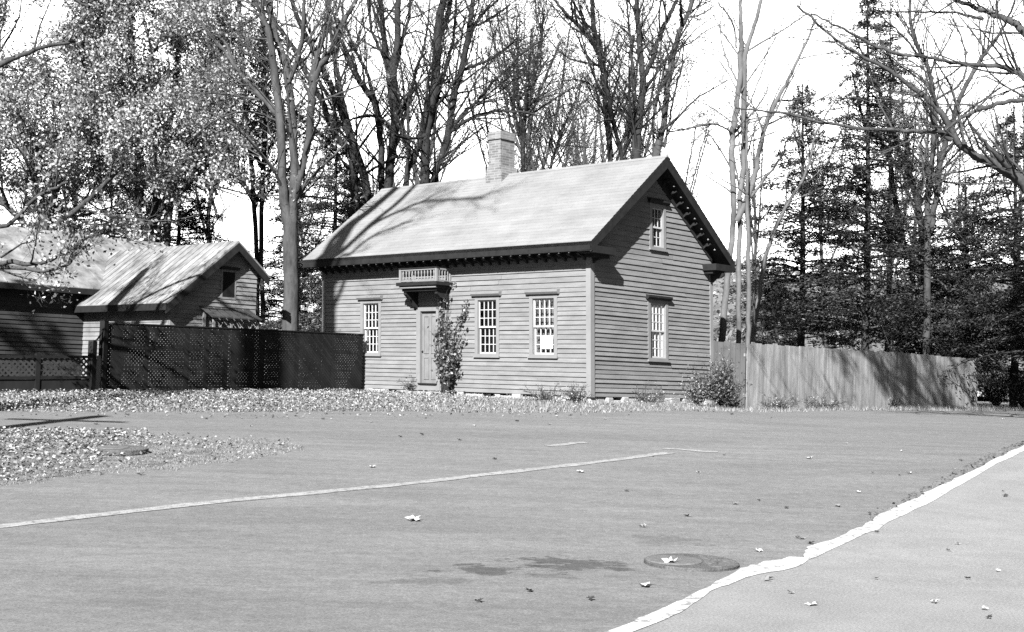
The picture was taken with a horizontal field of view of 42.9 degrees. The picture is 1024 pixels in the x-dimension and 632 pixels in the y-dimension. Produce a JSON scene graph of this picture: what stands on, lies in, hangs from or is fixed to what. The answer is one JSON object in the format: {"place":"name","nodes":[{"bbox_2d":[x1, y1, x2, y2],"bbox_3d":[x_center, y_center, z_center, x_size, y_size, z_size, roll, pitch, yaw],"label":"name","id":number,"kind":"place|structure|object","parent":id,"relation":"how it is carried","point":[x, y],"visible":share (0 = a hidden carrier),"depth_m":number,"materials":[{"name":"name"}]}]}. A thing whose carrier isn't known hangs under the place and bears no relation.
{"place":"outdoors","nodes":[
{"label":"outdoors","id":0,"kind":"place"},
{"bbox_2d":[361,131,458,186],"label":"bare tree","id":1,"kind":"object","parent":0,"point":[444,169],"visible":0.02,"depth_m":106.17,"materials":[{"name":"grey plant"}]},
{"bbox_2d":[0,410,1023,631],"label":"road","id":2,"kind":"structure","parent":0,"point":[563,543],"depth_m":13.22,"materials":[{"name":"asphalt"}]},
{"bbox_2d":[0,432,222,480],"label":"traffic island","id":3,"kind":"structure","parent":2,"relation":"on","point":[185,450],"depth_m":17.16,"materials":[{"name":"grey plant"}]},
{"bbox_2d":[97,445,148,454],"bbox_3d":[-5.222,1.798,17.493,0.660,0.099,0.662,2,-3,0],"label":"manhole cover","id":4,"kind":"object","parent":3,"relation":"on","point":[126,449],"visible":1,"depth_m":17.31,"materials":[{"name":"metal"}]},
{"bbox_2d":[0,426,302,481],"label":"island leaves","id":5,"kind":"object","parent":3,"relation":"on","point":[24,439],"visible":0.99,"depth_m":17.99,"materials":[{"name":"grey plant"}]},
{"bbox_2d":[0,428,304,485],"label":"island grass","id":6,"kind":"structure","parent":3,"relation":"on","point":[177,468],"depth_m":17.45,"materials":[{"name":"plant"}]},
{"bbox_2d":[0,452,671,527],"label":"line","id":7,"kind":"object","parent":2,"relation":"on","point":[72,517],"visible":1,"depth_m":14.20,"materials":[{"name":"paint"}]},
{"bbox_2d":[0,387,743,418],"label":"fallen leaves","id":8,"kind":"object","parent":2,"relation":"on","point":[232,395],"visible":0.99,"depth_m":26.91,"materials":[{"name":"grey plant"}]},
{"bbox_2d":[405,515,423,520],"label":"fallen leaf","id":9,"kind":"object","parent":2,"relation":"on","point":[411,517],"visible":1,"depth_m":12.63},
{"bbox_2d":[546,442,587,445],"bbox_3d":[0.866,1.997,20.344,0.238,0.045,0.965,-1,-4,40],"label":"short mark","id":10,"kind":"object","parent":2,"relation":"on","point":[569,443],"visible":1,"depth_m":20.32,"materials":[{"name":"paint"}]},
{"bbox_2d":[662,448,718,451],"bbox_3d":[2.728,2.052,19.940,0.856,0.025,0.245,0,-3,22],"label":"line end mark","id":11,"kind":"object","parent":2,"relation":"on","point":[691,450],"visible":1,"depth_m":19.92,"materials":[{"name":"paint"}]},
{"bbox_2d":[644,553,739,571],"bbox_3d":[1.477,2.042,10.722,0.780,0.084,0.781,2,-3,0],"label":"manhole cover","id":12,"kind":"object","parent":2,"relation":"on","point":[695,562],"visible":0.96,"depth_m":10.57,"materials":[{"name":"metal"}]},
{"bbox_2d":[661,557,676,562],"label":"fallen leaf","id":13,"kind":"object","parent":12,"relation":"on","point":[665,560],"visible":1,"depth_m":10.57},
{"bbox_2d":[606,445,1023,631],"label":"painted kerb line","id":14,"kind":"object","parent":2,"relation":"on","point":[878,521],"visible":1,"depth_m":11.44,"materials":[{"name":"white paint"}]},
{"bbox_2d":[868,441,1023,519],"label":"kerb litter","id":15,"kind":"object","parent":14,"relation":"on","point":[953,472],"visible":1,"depth_m":17.92,"materials":[{"name":"grey plant"}]},
{"bbox_2d":[868,442,1021,518],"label":"kerb weeds","id":16,"kind":"object","parent":2,"relation":"on","point":[953,475],"visible":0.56,"depth_m":17.96,"materials":[{"name":"grey plant"}]},
{"bbox_2d":[0,0,1023,328],"label":"sky","id":17,"kind":"structure","parent":0,"point":[823,72],"materials":[{"name":"white"}]},
{"bbox_2d":[0,380,1023,412],"bbox_3d":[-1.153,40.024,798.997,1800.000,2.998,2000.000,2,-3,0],"label":"ground","id":18,"kind":"structure","parent":0,"point":[985,404],"depth_m":28.18,"materials":[{"name":"grey plant"}]},
{"bbox_2d":[0,353,90,392],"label":"lattice fence","id":19,"kind":"object","parent":18,"relation":"on","point":[38,381],"visible":0.98,"depth_m":28.76,"materials":[{"name":"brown wood"}]},
{"bbox_2d":[0,127,122,235],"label":"hemlock tree","id":20,"kind":"object","parent":18,"relation":"on","point":[62,206],"visible":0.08,"depth_m":53.68,"materials":[{"name":"black plant"}]},
{"bbox_2d":[0,0,182,316],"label":"beech tree","id":21,"kind":"object","parent":18,"relation":"on","point":[73,251],"visible":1,"depth_m":26.95,"materials":[{"name":"grey plant"}]},
{"bbox_2d":[88,321,108,390],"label":"garden gate","id":22,"kind":"structure","parent":18,"relation":"on","point":[98,374],"depth_m":29.81,"materials":[{"name":"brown wood"}]},
{"bbox_2d":[54,151,173,242],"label":"hemlock tree","id":23,"kind":"object","parent":18,"relation":"on","point":[104,200],"visible":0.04,"depth_m":56.05,"materials":[{"name":"black plant"}]},
{"bbox_2d":[0,0,241,240],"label":"beech tree","id":24,"kind":"object","parent":18,"relation":"on","point":[93,114],"visible":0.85,"depth_m":45.59,"materials":[{"name":"grey plant"}]},
{"bbox_2d":[0,226,269,385],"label":"outbuilding","id":25,"kind":"structure","parent":18,"relation":"on","point":[178,285],"depth_m":35.90,"materials":[{"name":"paint"}]},
{"bbox_2d":[220,266,239,299],"bbox_3d":[-7.671,-0.894,35.327,0.100,0.880,0.600,-1,-4,43],"label":"gable window","id":26,"kind":"structure","parent":25,"relation":"in","point":[229,278],"depth_m":35.33,"materials":[{"name":"glass"}]},
{"bbox_2d":[199,306,261,385],"bbox_3d":[-7.581,0.903,34.962,0.620,2.260,1.590,-1,-4,43],"label":"side porch","id":27,"kind":"object","parent":25,"relation":"attached to","point":[245,316],"visible":0.57,"depth_m":34.85,"materials":[{"name":"paint"}]},
{"bbox_2d":[5,0,316,246],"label":"beech tree","id":28,"kind":"object","parent":18,"relation":"on","point":[220,160],"visible":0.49,"depth_m":46.94,"materials":[{"name":"grey plant"}]},
{"bbox_2d":[145,126,229,245],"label":"hemlock tree","id":29,"kind":"object","parent":18,"relation":"on","point":[194,227],"visible":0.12,"depth_m":52.84,"materials":[{"name":"black plant"}]},
{"bbox_2d":[135,1,331,357],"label":"beech tree","id":30,"kind":"object","parent":18,"relation":"on","point":[259,245],"visible":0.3,"depth_m":52.23,"materials":[{"name":"grey plant"}]},
{"bbox_2d":[106,322,364,390],"bbox_3d":[-6.792,1.210,33.034,0.120,1.894,8.124,-1,-4,41],"label":"lattice fence","id":31,"kind":"object","parent":18,"relation":"on","point":[138,362],"visible":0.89,"depth_m":32.63,"materials":[{"name":"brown wood"}]},
{"bbox_2d":[123,0,415,385],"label":"maple tree","id":32,"kind":"object","parent":18,"relation":"on","point":[288,202],"visible":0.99,"depth_m":37.96,"materials":[{"name":"grey plant"}]},
{"bbox_2d":[248,170,321,364],"bbox_3d":[-9.103,-1.749,54.107,5.478,9.163,5.114,2,-3,0],"label":"hemlock tree","id":33,"kind":"object","parent":18,"relation":"on","point":[271,304],"visible":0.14,"depth_m":54.02,"materials":[{"name":"black plant"}]},
{"bbox_2d":[255,109,364,373],"bbox_3d":[-6.229,-2.373,47.516,6.385,10.256,6.892,2,-3,0],"label":"hemlock tree","id":34,"kind":"object","parent":18,"relation":"on","point":[307,280],"visible":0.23,"depth_m":46.81,"materials":[{"name":"black plant"}]},
{"bbox_2d":[235,0,422,216],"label":"maple tree","id":35,"kind":"object","parent":18,"relation":"on","point":[338,104],"visible":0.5,"depth_m":43.03,"materials":[{"name":"grey plant"}]},
{"bbox_2d":[299,185,373,382],"bbox_3d":[-5.645,-1.115,50.316,6.419,8.581,5.618,2,-3,0],"label":"hemlock tree","id":36,"kind":"object","parent":18,"relation":"on","point":[300,303],"depth_m":49.86,"materials":[{"name":"black plant"}]},
{"bbox_2d":[258,0,498,201],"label":"maple tree","id":37,"kind":"object","parent":18,"relation":"on","point":[386,172],"visible":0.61,"depth_m":42.34,"materials":[{"name":"grey plant"}]},
{"bbox_2d":[398,370,416,390],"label":"weed clump","id":38,"kind":"object","parent":18,"relation":"on","point":[410,385],"visible":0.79,"depth_m":34.83,"materials":[{"name":"grey plant"}]},
{"bbox_2d":[400,391,442,394],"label":"step","id":39,"kind":"structure","parent":18,"relation":"on","point":[421,392],"depth_m":33.98,"materials":[{"name":"stone"}]},
{"bbox_2d":[348,0,521,185],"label":"maple tree","id":40,"kind":"object","parent":18,"relation":"on","point":[440,27],"visible":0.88,"depth_m":41.41,"materials":[{"name":"grey plant"}]},
{"bbox_2d":[379,0,600,182],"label":"maple tree","id":41,"kind":"object","parent":18,"relation":"on","point":[446,143],"visible":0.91,"depth_m":41.71,"materials":[{"name":"grey plant"}]},
{"bbox_2d":[438,6,565,169],"bbox_3d":[-0.473,-4.782,46.855,5.052,15.080,7.120,2,-3,0],"label":"birch tree","id":42,"kind":"object","parent":18,"relation":"on","point":[486,128],"visible":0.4,"depth_m":46.11,"materials":[{"name":"grey plant"}]},
{"bbox_2d":[303,130,734,405],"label":"clapboard house","id":43,"kind":"structure","parent":18,"relation":"on","point":[605,275],"depth_m":33.33,"materials":[{"name":"paint"}]},
{"bbox_2d":[356,295,382,355],"bbox_3d":[-3.929,0.273,36.168,1.012,1.685,0.262,-1,-4,43],"label":"window","id":44,"kind":"structure","parent":43,"relation":"in","point":[370,306],"depth_m":36.21,"materials":[{"name":"paint"}]},
{"bbox_2d":[417,311,436,384],"bbox_3d":[-2.176,0.842,34.562,0.711,1.940,0.161,-1,-4,43],"label":"door","id":45,"kind":"structure","parent":43,"relation":"in","point":[428,319],"depth_m":34.63,"materials":[{"name":"paint"}]},
{"bbox_2d":[427,281,470,394],"bbox_3d":[-1.666,0.566,33.754,0.659,2.976,1.243,3,-3,-33],"label":"climbing vine","id":46,"kind":"object","parent":43,"relation":"attached to","point":[444,373],"visible":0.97,"depth_m":33.76,"materials":[{"name":"grey plant"}]},
{"bbox_2d":[470,291,501,357],"bbox_3d":[-0.605,0.221,33.165,1.012,1.690,0.371,-1,-4,43],"label":"window","id":47,"kind":"structure","parent":43,"relation":"in","point":[489,299],"depth_m":33.26,"materials":[{"name":"paint"}]},
{"bbox_2d":[488,334,495,350],"bbox_3d":[-0.513,0.678,33.136,0.269,0.420,0.013,-1,-4,43],"label":"window card","id":48,"kind":"object","parent":43,"relation":"in","point":[491,341],"depth_m":33.13,"materials":[{"name":"paint"}]},
{"bbox_2d":[524,289,559,357],"bbox_3d":[0.793,0.196,31.871,1.063,1.690,0.371,-1,-4,43],"label":"window","id":49,"kind":"structure","parent":43,"relation":"in","point":[543,306],"depth_m":31.95,"materials":[{"name":"paint"}]},
{"bbox_2d":[541,336,551,348],"bbox_3d":[0.847,0.650,31.812,0.361,0.300,0.011,-1,-4,43],"label":"paper notice","id":50,"kind":"object","parent":49,"relation":"attached to","point":[546,342],"visible":1,"depth_m":31.81,"materials":[{"name":"paper"}]},
{"bbox_2d":[645,294,672,361],"bbox_3d":[3.645,0.316,32.763,0.229,1.675,1.002,-1,-4,43],"label":"window","id":51,"kind":"structure","parent":43,"relation":"in","point":[658,347],"depth_m":32.84,"materials":[{"name":"paint"}]},
{"bbox_2d":[647,197,670,251],"bbox_3d":[3.577,-2.293,32.974,0.446,1.310,0.842,-1,-4,43],"label":"window","id":52,"kind":"structure","parent":43,"relation":"in","point":[655,204],"depth_m":32.99,"materials":[{"name":"paint"}]},
{"bbox_2d":[458,0,590,171],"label":"maple tree","id":53,"kind":"object","parent":18,"relation":"on","point":[528,105],"visible":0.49,"depth_m":50.44,"materials":[{"name":"grey plant"}]},
{"bbox_2d":[517,381,567,401],"bbox_3d":[0.658,1.853,31.188,1.353,0.722,1.007,3,-3,-28],"label":"weed clump","id":54,"kind":"object","parent":18,"relation":"on","point":[544,395],"visible":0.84,"depth_m":31.11,"materials":[{"name":"grey plant"}]},
{"bbox_2d":[495,19,612,172],"bbox_3d":[1.576,-4.403,52.457,5.505,14.931,6.736,2,-3,0],"label":"maple tree","id":55,"kind":"object","parent":18,"relation":"on","point":[562,132],"visible":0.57,"depth_m":52.34,"materials":[{"name":"grey plant"}]},
{"bbox_2d":[550,381,590,402],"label":"weed clump","id":56,"kind":"object","parent":18,"relation":"on","point":[572,395],"visible":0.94,"depth_m":30.51,"materials":[{"name":"grey plant"}]},
{"bbox_2d":[492,0,677,161],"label":"maple tree","id":57,"kind":"object","parent":18,"relation":"on","point":[609,113],"visible":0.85,"depth_m":41.79,"materials":[{"name":"grey plant"}]},
{"bbox_2d":[559,0,716,158],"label":"maple tree","id":58,"kind":"object","parent":18,"relation":"on","point":[635,153],"visible":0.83,"depth_m":41.41,"materials":[{"name":"grey plant"}]},
{"bbox_2d":[631,381,681,404],"bbox_3d":[3.502,1.966,31.916,1.228,0.794,1.433,2,-3,0],"label":"weed clump","id":59,"kind":"object","parent":18,"relation":"on","point":[653,399],"visible":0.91,"depth_m":31.78,"materials":[{"name":"grey plant"}]},
{"bbox_2d":[613,0,764,192],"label":"maple tree","id":60,"kind":"object","parent":18,"relation":"on","point":[664,127],"visible":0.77,"depth_m":41.76,"materials":[{"name":"grey plant"}]},
{"bbox_2d":[678,372,718,405],"bbox_3d":[4.686,1.820,32.503,1.091,0.864,1.093,2,-3,0],"label":"shrub","id":61,"kind":"object","parent":18,"relation":"on","point":[694,395],"visible":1,"depth_m":32.45,"materials":[{"name":"grey plant"}]},
{"bbox_2d":[684,348,752,406],"bbox_3d":[5.183,1.563,32.929,1.626,1.512,1.558,2,-3,0],"label":"shrub","id":62,"kind":"object","parent":18,"relation":"on","point":[722,386],"visible":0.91,"depth_m":32.70,"materials":[{"name":"grey plant"}]},
{"bbox_2d":[712,341,746,407],"bbox_3d":[5.723,1.563,34.244,0.949,1.796,0.070,0,-3,33],"label":"grey fence panel","id":63,"kind":"object","parent":18,"relation":"on","point":[736,351],"visible":0.57,"depth_m":34.14,"materials":[{"name":"wood"}]},
{"bbox_2d":[629,0,880,346],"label":"birch tree","id":64,"kind":"object","parent":18,"relation":"on","point":[740,209],"visible":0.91,"depth_m":37.20,"materials":[{"name":"grey plant"}]},
{"bbox_2d":[741,280,798,345],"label":"hemlock tree","id":65,"kind":"object","parent":18,"relation":"on","point":[764,340],"visible":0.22,"depth_m":54.81,"materials":[{"name":"black plant"}]},
{"bbox_2d":[747,391,805,409],"bbox_3d":[6.899,2.264,33.492,1.468,0.692,1.055,3,-3,-31],"label":"weed clump","id":66,"kind":"object","parent":18,"relation":"on","point":[778,404],"visible":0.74,"depth_m":33.47,"materials":[{"name":"grey plant"}]},
{"bbox_2d":[714,80,886,349],"bbox_3d":[10.420,-2.592,46.336,6.356,11.524,6.641,2,-3,0],"label":"hemlock tree","id":67,"kind":"object","parent":18,"relation":"on","point":[800,251],"visible":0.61,"depth_m":45.86,"materials":[{"name":"black plant"}]},
{"bbox_2d":[750,85,854,343],"bbox_3d":[9.479,-2.320,42.065,3.593,10.557,2.413,2,-3,0],"label":"birch tree","id":68,"kind":"object","parent":18,"relation":"on","point":[756,306],"visible":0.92,"depth_m":42.23,"materials":[{"name":"grey plant"}]},
{"bbox_2d":[804,387,849,408],"bbox_3d":[8.486,2.341,36.170,1.850,0.851,0.792,2,-3,0],"label":"weed clump","id":69,"kind":"object","parent":18,"relation":"on","point":[819,404],"visible":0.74,"depth_m":36.09,"materials":[{"name":"grey plant"}]},
{"bbox_2d":[811,333,860,350],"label":"hemlock tree","id":70,"kind":"object","parent":18,"relation":"on","point":[828,341],"visible":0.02,"depth_m":50.00,"materials":[{"name":"black plant"}]},
{"bbox_2d":[669,0,1023,193],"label":"oak tree","id":71,"kind":"object","parent":18,"relation":"on","point":[1000,164],"visible":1,"depth_m":26.72,"materials":[{"name":"grey plant"}]},
{"bbox_2d":[743,342,977,408],"bbox_3d":[10.778,1.996,38.850,0.197,1.982,13.624,-1,-4,44],"label":"board fence","id":72,"kind":"object","parent":18,"relation":"on","point":[862,379],"visible":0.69,"depth_m":37.89,"materials":[{"name":"wood"}]},
{"bbox_2d":[756,0,974,352],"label":"hemlock tree","id":73,"kind":"object","parent":18,"relation":"on","point":[868,302],"visible":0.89,"depth_m":43.87,"materials":[{"name":"black plant"}]},
{"bbox_2d":[798,7,951,354],"bbox_3d":[12.999,-4.037,46.678,4.875,14.601,6.835,0,-3,34],"label":"maple tree","id":74,"kind":"object","parent":18,"relation":"on","point":[907,172],"visible":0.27,"depth_m":47.01,"materials":[{"name":"grey plant"}]},
{"bbox_2d":[813,0,959,351],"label":"hemlock tree","id":75,"kind":"object","parent":18,"relation":"on","point":[902,177],"visible":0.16,"depth_m":56.17,"materials":[{"name":"black plant"}]},
{"bbox_2d":[887,390,920,407],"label":"weed clump","id":76,"kind":"object","parent":18,"relation":"on","point":[895,403],"visible":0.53,"depth_m":39.36,"materials":[{"name":"grey plant"}]},
{"bbox_2d":[785,0,1023,354],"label":"maple tree","id":77,"kind":"object","parent":18,"relation":"on","point":[947,148],"visible":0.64,"depth_m":44.01,"materials":[{"name":"grey plant"}]},
{"bbox_2d":[837,230,1023,389],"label":"hemlock tree","id":78,"kind":"object","parent":18,"relation":"on","point":[988,363],"visible":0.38,"depth_m":45.55,"materials":[{"name":"black plant"}]},
{"bbox_2d":[875,175,1023,377],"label":"hemlock tree","id":79,"kind":"object","parent":18,"relation":"on","point":[989,263],"visible":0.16,"depth_m":47.88,"materials":[{"name":"black plant"}]},
{"bbox_2d":[916,92,1023,408],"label":"hemlock tree","id":80,"kind":"object","parent":18,"relation":"on","point":[994,191],"visible":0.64,"depth_m":45.02,"materials":[{"name":"black plant"}]},
{"bbox_2d":[933,114,1023,382],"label":"hemlock tree","id":81,"kind":"object","parent":18,"relation":"on","point":[1011,291],"visible":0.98,"depth_m":42.09,"materials":[{"name":"black plant"}]},
{"bbox_2d":[977,366,1009,407],"bbox_3d":[17.078,2.425,45.926,2.143,1.665,1.897,4,-4,-44],"label":"shrub","id":82,"kind":"object","parent":18,"relation":"on","point":[995,396],"visible":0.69,"depth_m":45.73,"materials":[{"name":"black plant"}]},
{"bbox_2d":[992,360,1023,408],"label":"shrub","id":83,"kind":"object","parent":18,"relation":"on","point":[1019,392],"visible":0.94,"depth_m":44.81,"materials":[{"name":"black plant"}]},
{"bbox_2d":[265,272,1021,400],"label":"hill","id":84,"kind":"structure","parent":0,"point":[732,338],"depth_m":117.23,"materials":[{"name":"plant"}]},
{"bbox_2d":[44,38,146,222],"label":"bare tree","id":85,"kind":"object","parent":84,"relation":"on","point":[97,142],"visible":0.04,"depth_m":105.24,"materials":[{"name":"grey plant"}]},
{"bbox_2d":[120,50,181,245],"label":"bare tree","id":86,"kind":"object","parent":84,"relation":"on","point":[154,165],"visible":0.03,"depth_m":93.30,"materials":[{"name":"grey plant"}]},
{"bbox_2d":[146,0,299,243],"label":"bare tree","id":87,"kind":"object","parent":84,"relation":"on","point":[215,209],"visible":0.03,"depth_m":86.47,"materials":[{"name":"grey plant"}]},
{"bbox_2d":[264,101,360,327],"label":"bare tree","id":88,"kind":"object","parent":84,"relation":"on","point":[308,198],"visible":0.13,"depth_m":99.70,"materials":[{"name":"plant"}]},
{"bbox_2d":[355,120,412,196],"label":"bare tree","id":89,"kind":"object","parent":84,"relation":"on","point":[374,164],"visible":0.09,"depth_m":103.18,"materials":[{"name":"grey plant"}]},
{"bbox_2d":[345,0,503,192],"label":"bare tree","id":90,"kind":"object","parent":84,"relation":"on","point":[415,172],"visible":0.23,"depth_m":79.88,"materials":[{"name":"grey plant"}]},
{"bbox_2d":[468,131,525,176],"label":"bare tree","id":91,"kind":"object","parent":84,"relation":"on","point":[487,160],"visible":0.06,"depth_m":109.36,"materials":[{"name":"grey plant"}]},
{"bbox_2d":[470,0,614,170],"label":"bare tree","id":92,"kind":"object","parent":84,"relation":"on","point":[511,121],"visible":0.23,"depth_m":81.28,"materials":[{"name":"grey plant"}]},
{"bbox_2d":[516,79,573,172],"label":"bare tree","id":93,"kind":"object","parent":84,"relation":"on","point":[535,163],"visible":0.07,"depth_m":113.66,"materials":[{"name":"grey plant"}]},
{"bbox_2d":[507,58,649,167],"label":"bare tree","id":94,"kind":"object","parent":84,"relation":"on","point":[585,156],"visible":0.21,"depth_m":78.89,"materials":[{"name":"grey plant"}]},
{"bbox_2d":[554,52,631,167],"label":"bare tree","id":95,"kind":"object","parent":84,"relation":"on","point":[602,128],"visible":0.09,"depth_m":92.45,"materials":[{"name":"grey plant"}]},
{"bbox_2d":[255,255,1023,398],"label":"hillside brush","id":96,"kind":"object","parent":84,"relation":"on","point":[731,332],"visible":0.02,"depth_m":115.78,"materials":[{"name":"plant"}]},
{"bbox_2d":[555,0,729,176],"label":"bare tree","id":97,"kind":"object","parent":84,"relation":"on","point":[626,141],"visible":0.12,"depth_m":80.90,"materials":[{"name":"grey plant"}]},
{"bbox_2d":[644,97,731,206],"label":"bare tree","id":98,"kind":"object","parent":84,"relation":"on","point":[699,155],"visible":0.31,"depth_m":94.69,"materials":[{"name":"grey plant"}]},
{"bbox_2d":[700,75,793,323],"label":"bare tree","id":99,"kind":"object","parent":84,"relation":"on","point":[755,225],"visible":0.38,"depth_m":98.54,"materials":[{"name":"grey plant"}]},
{"bbox_2d":[769,72,883,347],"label":"bare tree","id":100,"kind":"object","parent":84,"relation":"on","point":[811,167],"visible":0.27,"depth_m":94.93,"materials":[{"name":"grey plant"}]},
{"bbox_2d":[851,123,929,350],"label":"bare tree","id":101,"kind":"object","parent":84,"relation":"on","point":[892,216],"visible":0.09,"depth_m":95.25,"materials":[{"name":"grey plant"}]},
{"bbox_2d":[849,28,996,297],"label":"bare tree","id":102,"kind":"object","parent":84,"relation":"on","point":[962,74],"visible":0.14,"depth_m":95.95,"materials":[{"name":"grey plant"}]},
{"bbox_2d":[914,111,1011,321],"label":"bare tree","id":103,"kind":"object","parent":84,"relation":"on","point":[951,188],"visible":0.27,"depth_m":98.23,"materials":[{"name":"grey plant"}]},
{"bbox_2d":[964,67,1023,295],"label":"bare tree","id":104,"kind":"object","parent":84,"relation":"on","point":[1020,194],"visible":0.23,"depth_m":105.11,"materials":[{"name":"grey plant"}]},
{"bbox_2d":[635,451,1023,631],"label":"path","id":105,"kind":"structure","parent":0,"point":[911,563],"depth_m":10.02,"materials":[{"name":"concrete"}]},
{"bbox_2d":[761,574,769,580],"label":"fallen leaf","id":106,"kind":"object","parent":105,"relation":"on","point":[765,578],"visible":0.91,"depth_m":9.96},
{"bbox_2d":[746,404,1022,412],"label":"grass strip","id":107,"kind":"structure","parent":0,"point":[944,408],"depth_m":36.65,"materials":[{"name":"plant"}]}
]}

